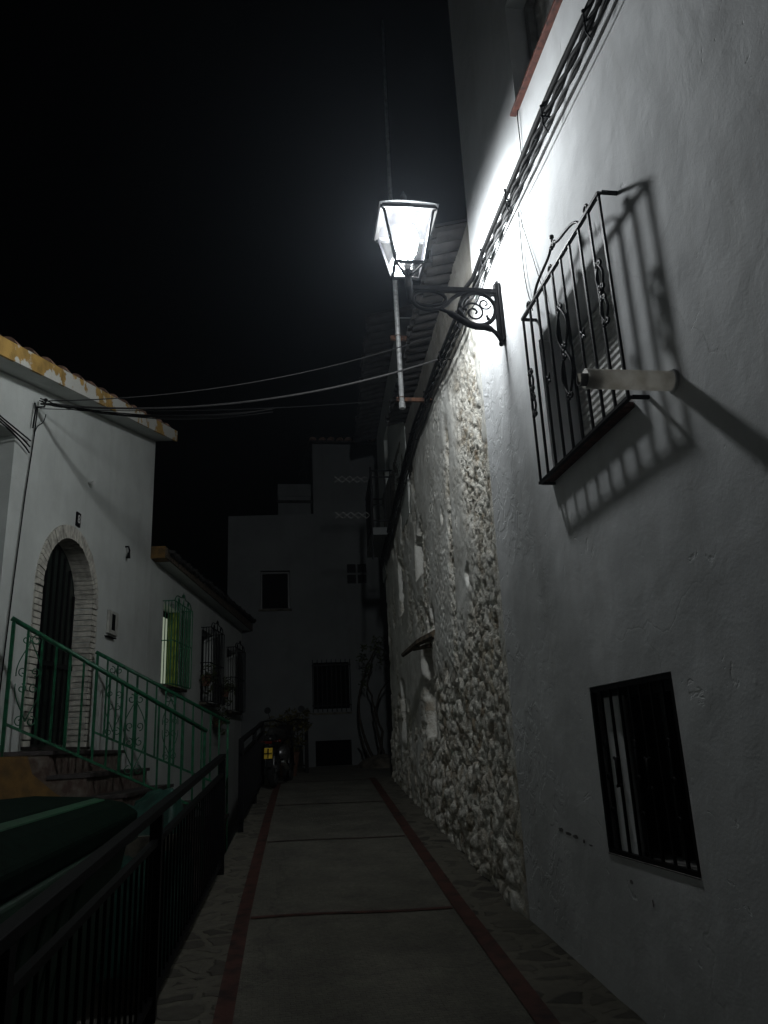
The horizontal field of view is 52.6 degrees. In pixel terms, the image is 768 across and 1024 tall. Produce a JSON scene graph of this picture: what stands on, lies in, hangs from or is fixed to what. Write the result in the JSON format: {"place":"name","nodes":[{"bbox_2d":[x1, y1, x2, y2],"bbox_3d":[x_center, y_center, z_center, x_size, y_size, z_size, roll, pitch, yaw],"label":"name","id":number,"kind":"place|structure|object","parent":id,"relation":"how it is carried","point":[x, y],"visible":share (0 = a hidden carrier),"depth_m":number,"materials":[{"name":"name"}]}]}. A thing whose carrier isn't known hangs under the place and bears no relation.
{"place":"outdoors","nodes":[
{"label":"outdoors","id":0,"kind":"place"},
{"bbox_2d":[77,983,133,1023],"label":"ground","id":1,"kind":"structure","parent":0,"point":[95,1009],"depth_m":5.40,"materials":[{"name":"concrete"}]},
{"bbox_2d":[0,796,137,1023],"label":"waste container","id":2,"kind":"object","parent":1,"relation":"on","point":[46,842],"visible":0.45,"depth_m":3.48,"materials":[{"name":"plastic"}]},
{"bbox_2d":[0,335,177,768],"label":"arched door house","id":3,"kind":"structure","parent":1,"relation":"on","point":[73,583],"depth_m":8.41,"materials":[{"name":"paint"}]},
{"bbox_2d":[0,415,30,452],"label":"porch cable","id":4,"kind":"object","parent":3,"relation":"attached to","point":[3,422],"visible":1,"depth_m":7.06,"materials":[{"name":"black rubber"}]},
{"bbox_2d":[0,408,45,691],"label":"down cable","id":5,"kind":"object","parent":3,"relation":"attached to","point":[35,427],"visible":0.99,"depth_m":7.07,"materials":[{"name":"black rubber"}]},
{"bbox_2d":[32,398,47,427],"bbox_3d":[-3.345,-0.958,7.544,0.119,0.342,0.091,0,-17,-9],"label":"wall hook","id":6,"kind":"object","parent":3,"relation":"attached to","point":[36,406],"depth_m":7.52,"materials":[{"name":"black metal"}]},
{"bbox_2d":[39,398,272,419],"bbox_3d":[-2.229,-1.009,7.685,2.234,0.200,0.080,0,-17,-9],"label":"wire bundle","id":7,"kind":"object","parent":6,"relation":"hanging from","point":[196,417],"visible":1,"depth_m":7.68,"materials":[{"name":"black rubber"}]},
{"bbox_2d":[28,543,74,746],"bbox_3d":[-3.498,1.318,8.006,0.098,2.170,1.320,-3,-17,1],"label":"door","id":8,"kind":"structure","parent":3,"relation":"in","point":[58,598],"depth_m":8.19,"materials":[{"name":"wood"}]},
{"bbox_2d":[75,511,80,527],"bbox_3d":[-3.332,0.083,8.468,0.019,0.155,0.100,-3,-17,1],"label":"house number","id":9,"kind":"object","parent":3,"relation":"attached to","point":[78,520],"visible":1,"depth_m":8.45,"materials":[{"name":"black metal"}]},
{"bbox_2d":[104,609,118,638],"bbox_3d":[-3.247,1.347,9.286,0.043,0.325,0.360,-3,-17,1],"label":"meter box","id":10,"kind":"object","parent":3,"relation":"attached to","point":[112,623],"visible":1,"depth_m":9.26,"materials":[{"name":"white plastic"}]},
{"bbox_2d":[125,546,129,558],"bbox_3d":[-3.269,0.513,9.913,0.072,0.169,0.050,0,-17,-9],"label":"wall lamp","id":11,"kind":"object","parent":3,"relation":"attached to","point":[128,555],"visible":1,"depth_m":9.90,"materials":[{"name":"black metal"}]},
{"bbox_2d":[0,750,228,897],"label":"staircase","id":12,"kind":"structure","parent":1,"relation":"on","point":[59,773],"depth_m":6.65,"materials":[{"name":"brick"}]},
{"bbox_2d":[0,616,207,862],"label":"stair railing","id":13,"kind":"object","parent":12,"relation":"on","point":[70,652],"visible":1,"depth_m":6.84,"materials":[{"name":"green metal"}]},
{"bbox_2d":[90,650,229,850],"bbox_3d":[-2.511,2.764,8.860,1.760,2.261,0.039,14,-23,-43],"label":"stair railing","id":14,"kind":"object","parent":12,"relation":"attached to","point":[156,684],"visible":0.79,"depth_m":8.93,"materials":[{"name":"green metal"}]},
{"bbox_2d":[96,788,192,1015],"bbox_3d":[-1.833,2.930,6.082,0.620,1.465,1.150,0,-17,-9],"label":"tarpaulin","id":15,"kind":"object","parent":1,"relation":"on","point":[144,804],"visible":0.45,"depth_m":5.57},
{"bbox_2d":[382,215,529,919],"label":"stone house","id":16,"kind":"structure","parent":1,"relation":"on","point":[454,768],"depth_m":7.51,"materials":[{"name":"beige stone"}]},
{"bbox_2d":[41,336,431,401],"bbox_3d":[-1.375,-1.516,8.059,4.036,0.982,0.010,1,-17,-11],"label":"overhead wire","id":17,"kind":"object","parent":16,"relation":"attached to","point":[236,384],"visible":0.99,"depth_m":7.96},
{"bbox_2d":[40,359,437,408],"bbox_3d":[-1.338,-1.260,7.625,4.015,0.475,0.019,-2,-17,-1],"label":"overhead wire","id":18,"kind":"object","parent":16,"relation":"attached to","point":[284,396],"visible":0.95,"depth_m":7.56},
{"bbox_2d":[382,19,431,409],"bbox_3d":[0.427,-3.742,9.325,0.880,5.480,0.103,0,-17,-9],"label":"mast","id":19,"kind":"object","parent":16,"relation":"attached to","point":[398,338],"visible":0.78,"depth_m":8.80,"materials":[{"name":"metal"}]},
{"bbox_2d":[40,399,395,410],"bbox_3d":[-1.577,-1.116,7.983,3.624,0.348,0.007,1,-17,-14],"label":"overhead wire","id":20,"kind":"object","parent":19,"relation":"attached to","point":[223,409],"visible":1,"depth_m":7.90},
{"bbox_2d":[448,0,767,1023],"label":"white house","id":21,"kind":"structure","parent":1,"relation":"on","point":[632,542],"depth_m":3.72,"materials":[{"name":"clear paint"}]},
{"bbox_2d":[372,191,505,346],"bbox_3d":[0.401,-1.830,5.792,0.916,1.312,0.455,0,-17,-9],"label":"street lamp","id":22,"kind":"object","parent":21,"relation":"attached to","point":[404,225],"visible":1,"depth_m":5.73,"materials":[{"name":"black metal"}]},
{"bbox_2d":[479,248,490,270],"bbox_3d":[0.797,-1.955,6.025,0.106,0.205,0.019,0,-17,-9],"label":"cable clip","id":23,"kind":"object","parent":21,"relation":"attached to","point":[481,257],"visible":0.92,"depth_m":6.02,"materials":[{"name":"black metal"}]},
{"bbox_2d":[381,0,602,564],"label":"power cable","id":24,"kind":"object","parent":21,"relation":"attached to","point":[570,63],"visible":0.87,"depth_m":5.11,"materials":[{"name":"black rubber"}]},
{"bbox_2d":[503,188,510,213],"bbox_3d":[0.892,-2.166,5.417,0.106,0.205,0.019,0,-17,-9],"label":"cable clip","id":25,"kind":"object","parent":21,"relation":"attached to","point":[504,190],"visible":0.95,"depth_m":5.41,"materials":[{"name":"black metal"}]},
{"bbox_2d":[517,110,521,151],"bbox_3d":[0.929,-2.557,5.322,0.015,0.451,0.047,0,-17,-9],"label":"thin wire","id":26,"kind":"object","parent":21,"relation":"attached to","point":[519,131],"visible":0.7,"depth_m":5.33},
{"bbox_2d":[518,214,532,310],"bbox_3d":[0.940,-1.672,5.153,0.019,0.862,0.168,-4,-17,3],"label":"thin wire","id":27,"kind":"object","parent":21,"relation":"attached to","point":[522,259],"visible":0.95,"depth_m":5.24,"materials":[{"name":"grey metal"}]},
{"bbox_2d":[518,211,549,313],"bbox_3d":[0.969,-1.641,5.054,0.011,0.981,0.305,0,-17,-9],"label":"thin wire","id":28,"kind":"object","parent":21,"relation":"attached to","point":[530,249],"visible":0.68,"depth_m":5.10,"materials":[{"name":"grey metal"}]},
{"bbox_2d":[510,0,562,116],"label":"window","id":29,"kind":"structure","parent":21,"relation":"in","point":[540,15],"depth_m":5.37,"materials":[{"name":"red"}]},
{"bbox_2d":[539,104,550,132],"bbox_3d":[1.003,-2.383,4.708,0.106,0.205,0.020,0,-17,-9],"label":"cable clip","id":30,"kind":"object","parent":21,"relation":"attached to","point":[542,115],"visible":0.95,"depth_m":4.70,"materials":[{"name":"black metal"}]},
{"bbox_2d":[521,190,649,484],"bbox_3d":[1.141,-0.976,4.347,0.334,1.339,1.258,0,-17,-9],"label":"window grille","id":31,"kind":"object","parent":21,"relation":"in","point":[597,345],"depth_m":4.33,"materials":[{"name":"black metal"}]},
{"bbox_2d":[581,9,592,39],"bbox_3d":[1.100,-2.564,4.091,0.106,0.205,0.020,0,-17,-9],"label":"cable clip","id":32,"kind":"object","parent":21,"relation":"attached to","point":[584,21],"visible":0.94,"depth_m":4.08,"materials":[{"name":"black metal"}]},
{"bbox_2d":[381,0,609,568],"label":"power cable","id":33,"kind":"object","parent":32,"relation":"attached to","point":[577,64],"visible":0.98,"depth_m":5.26,"materials":[{"name":"black rubber"}]},
{"bbox_2d":[576,368,678,393],"bbox_3d":[1.040,-0.565,3.320,0.460,0.111,0.111,0,-17,-9],"label":"spout pipe","id":34,"kind":"object","parent":21,"relation":"attached to","point":[642,380],"visible":0.98,"depth_m":3.29,"materials":[{"name":"white plastic"}]},
{"bbox_2d":[590,672,701,879],"bbox_3d":[1.315,1.219,3.687,0.260,0.825,0.888,0,-17,-9],"label":"window","id":35,"kind":"structure","parent":21,"relation":"in","point":[666,813],"depth_m":3.81,"materials":[{"name":"black metal"}]},
{"bbox_2d":[141,546,255,848],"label":"house","id":36,"kind":"structure","parent":0,"point":[197,620],"depth_m":12.61,"materials":[{"name":"paint"}]},
{"bbox_2d":[161,595,192,692],"bbox_3d":[-3.234,1.949,11.716,0.432,1.450,1.060,-3,-17,1],"label":"window","id":37,"kind":"structure","parent":36,"relation":"in","point":[170,640],"depth_m":11.90,"materials":[{"name":"green paint"}]},
{"bbox_2d":[199,663,218,696],"bbox_3d":[-2.974,2.860,13.229,0.358,0.559,0.484,0,-17,-9],"label":"wall plant","id":38,"kind":"object","parent":36,"relation":"attached to","point":[206,678],"depth_m":13.16,"materials":[{"name":"plant"}]},
{"bbox_2d":[199,620,224,707],"bbox_3d":[-3.171,2.685,13.844,0.432,1.510,1.060,-3,-17,1],"label":"window","id":39,"kind":"structure","parent":36,"relation":"in","point":[219,665],"depth_m":13.80,"materials":[{"name":"black metal"}]},
{"bbox_2d":[212,705,230,735],"bbox_3d":[-2.894,3.734,13.901,0.342,0.591,0.530,-11,-19,25],"label":"wall plant","id":40,"kind":"object","parent":36,"relation":"attached to","point":[215,721],"depth_m":13.86,"materials":[{"name":"plant"}]},
{"bbox_2d":[219,676,237,706],"bbox_3d":[-2.909,3.367,14.556,0.333,0.584,0.510,-6,-17,10],"label":"wall plant","id":41,"kind":"object","parent":36,"relation":"attached to","point":[227,689],"depth_m":14.52,"materials":[{"name":"plant"}]},
{"bbox_2d":[226,641,245,714],"bbox_3d":[-3.045,3.335,15.734,0.292,1.470,1.060,-3,-17,1],"label":"window","id":42,"kind":"structure","parent":36,"relation":"in","point":[240,682],"depth_m":15.62,"materials":[{"name":"black metal"}]},
{"bbox_2d":[153,784,272,1023],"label":"verge","id":43,"kind":"structure","parent":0,"point":[188,992],"depth_m":4.87,"materials":[{"name":"grey stone"}]},
{"bbox_2d":[0,754,225,1023],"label":"lane railing","id":44,"kind":"object","parent":43,"relation":"on","point":[20,923],"visible":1,"depth_m":3.50,"materials":[{"name":"black metal"}]},
{"bbox_2d":[238,721,263,831],"bbox_3d":[-1.774,3.463,10.610,0.076,1.316,4.110,-1,-17,-6],"label":"lane railing","id":45,"kind":"object","parent":43,"relation":"on","point":[250,768],"visible":1,"depth_m":9.78,"materials":[{"name":"black metal"}]},
{"bbox_2d":[0,0,466,594],"label":"sky","id":46,"kind":"structure","parent":0,"point":[191,191],"materials":[{"name":"black"}]},
{"bbox_2d":[227,437,392,773],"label":"house","id":47,"kind":"structure","parent":0,"point":[306,590],"depth_m":17.43,"materials":[{"name":"white paint"}]},
{"bbox_2d":[260,572,289,608],"bbox_3d":[-2.462,1.781,17.547,0.680,0.880,0.080,0,-17,-9],"label":"window","id":48,"kind":"structure","parent":47,"relation":"in","point":[274,586],"depth_m":17.54,"materials":[{"name":"black glass"}]},
{"bbox_2d":[311,659,351,712],"bbox_3d":[-1.154,3.805,17.008,0.860,1.120,0.218,0,-17,-9],"label":"window","id":49,"kind":"structure","parent":47,"relation":"in","point":[331,681],"depth_m":17.04,"materials":[{"name":"black metal"}]},
{"bbox_2d":[157,764,560,1023],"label":"road","id":50,"kind":"structure","parent":0,"point":[354,908],"depth_m":5.04,"materials":[{"name":"concrete"}]},
{"bbox_2d":[260,706,304,787],"bbox_3d":[-1.647,3.795,12.651,0.696,1.255,1.929,-1,-17,-4],"label":"motorcycle","id":51,"kind":"object","parent":50,"relation":"on","point":[277,752],"visible":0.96,"depth_m":12.19,"materials":[{"name":"metal"}]},
{"bbox_2d":[264,718,308,772],"bbox_3d":[-1.881,4.485,14.824,0.870,1.020,0.070,0,-17,-9],"label":"end railing","id":52,"kind":"object","parent":50,"relation":"on","point":[306,765],"visible":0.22,"depth_m":14.82,"materials":[{"name":"black metal"}]},
{"bbox_2d":[264,707,312,776],"bbox_3d":[-1.742,4.186,14.188,0.932,1.224,0.593,10,-21,-36],"label":"potted shrub","id":53,"kind":"object","parent":50,"relation":"on","point":[305,712],"visible":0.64,"depth_m":14.25,"materials":[{"name":"green plant"}]},
{"bbox_2d":[355,636,391,768],"bbox_3d":[-0.062,3.891,16.137,1.147,2.773,1.157,12,-22,-40],"label":"climbing vine","id":54,"kind":"object","parent":50,"relation":"on","point":[379,760],"visible":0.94,"depth_m":16.07,"materials":[{"name":"green plant"}]},
{"bbox_2d":[353,304,415,588],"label":"tall house","id":55,"kind":"structure","parent":50,"relation":"on","point":[371,424],"depth_m":12.76,"materials":[{"name":"paint"}]},
{"bbox_2d":[334,475,372,483],"bbox_3d":[-0.521,-0.577,13.274,0.659,0.200,0.019,0,-17,-9],"label":"clothes airer","id":56,"kind":"object","parent":55,"relation":"attached to","point":[353,479],"visible":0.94,"depth_m":13.26,"materials":[{"name":"white metal"}]},
{"bbox_2d":[335,508,373,518],"bbox_3d":[-0.492,0.035,13.088,0.659,0.200,0.019,0,-17,-9],"label":"clothes airer","id":57,"kind":"object","parent":55,"relation":"attached to","point":[353,514],"visible":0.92,"depth_m":13.07,"materials":[{"name":"white metal"}]},
{"bbox_2d":[381,0,594,557],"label":"power cable","id":58,"kind":"object","parent":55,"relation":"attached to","point":[568,50],"visible":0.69,"depth_m":5.31,"materials":[{"name":"black rubber"}]},
{"bbox_2d":[377,778,646,1023],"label":"verge","id":59,"kind":"structure","parent":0,"point":[567,987],"depth_m":4.67,"materials":[{"name":"grey stone"}]},
{"bbox_3d":[1.240,-2.854,3.197,0.106,0.205,0.020,0,-17,-9],"label":"cable clip","id":60,"kind":"object","parent":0,"visible":0},
{"bbox_2d":[384,0,617,568],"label":"power cable","id":61,"kind":"object","parent":60,"relation":"attached to","point":[603,30],"visible":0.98,"depth_m":5.17,"materials":[{"name":"black rubber"}]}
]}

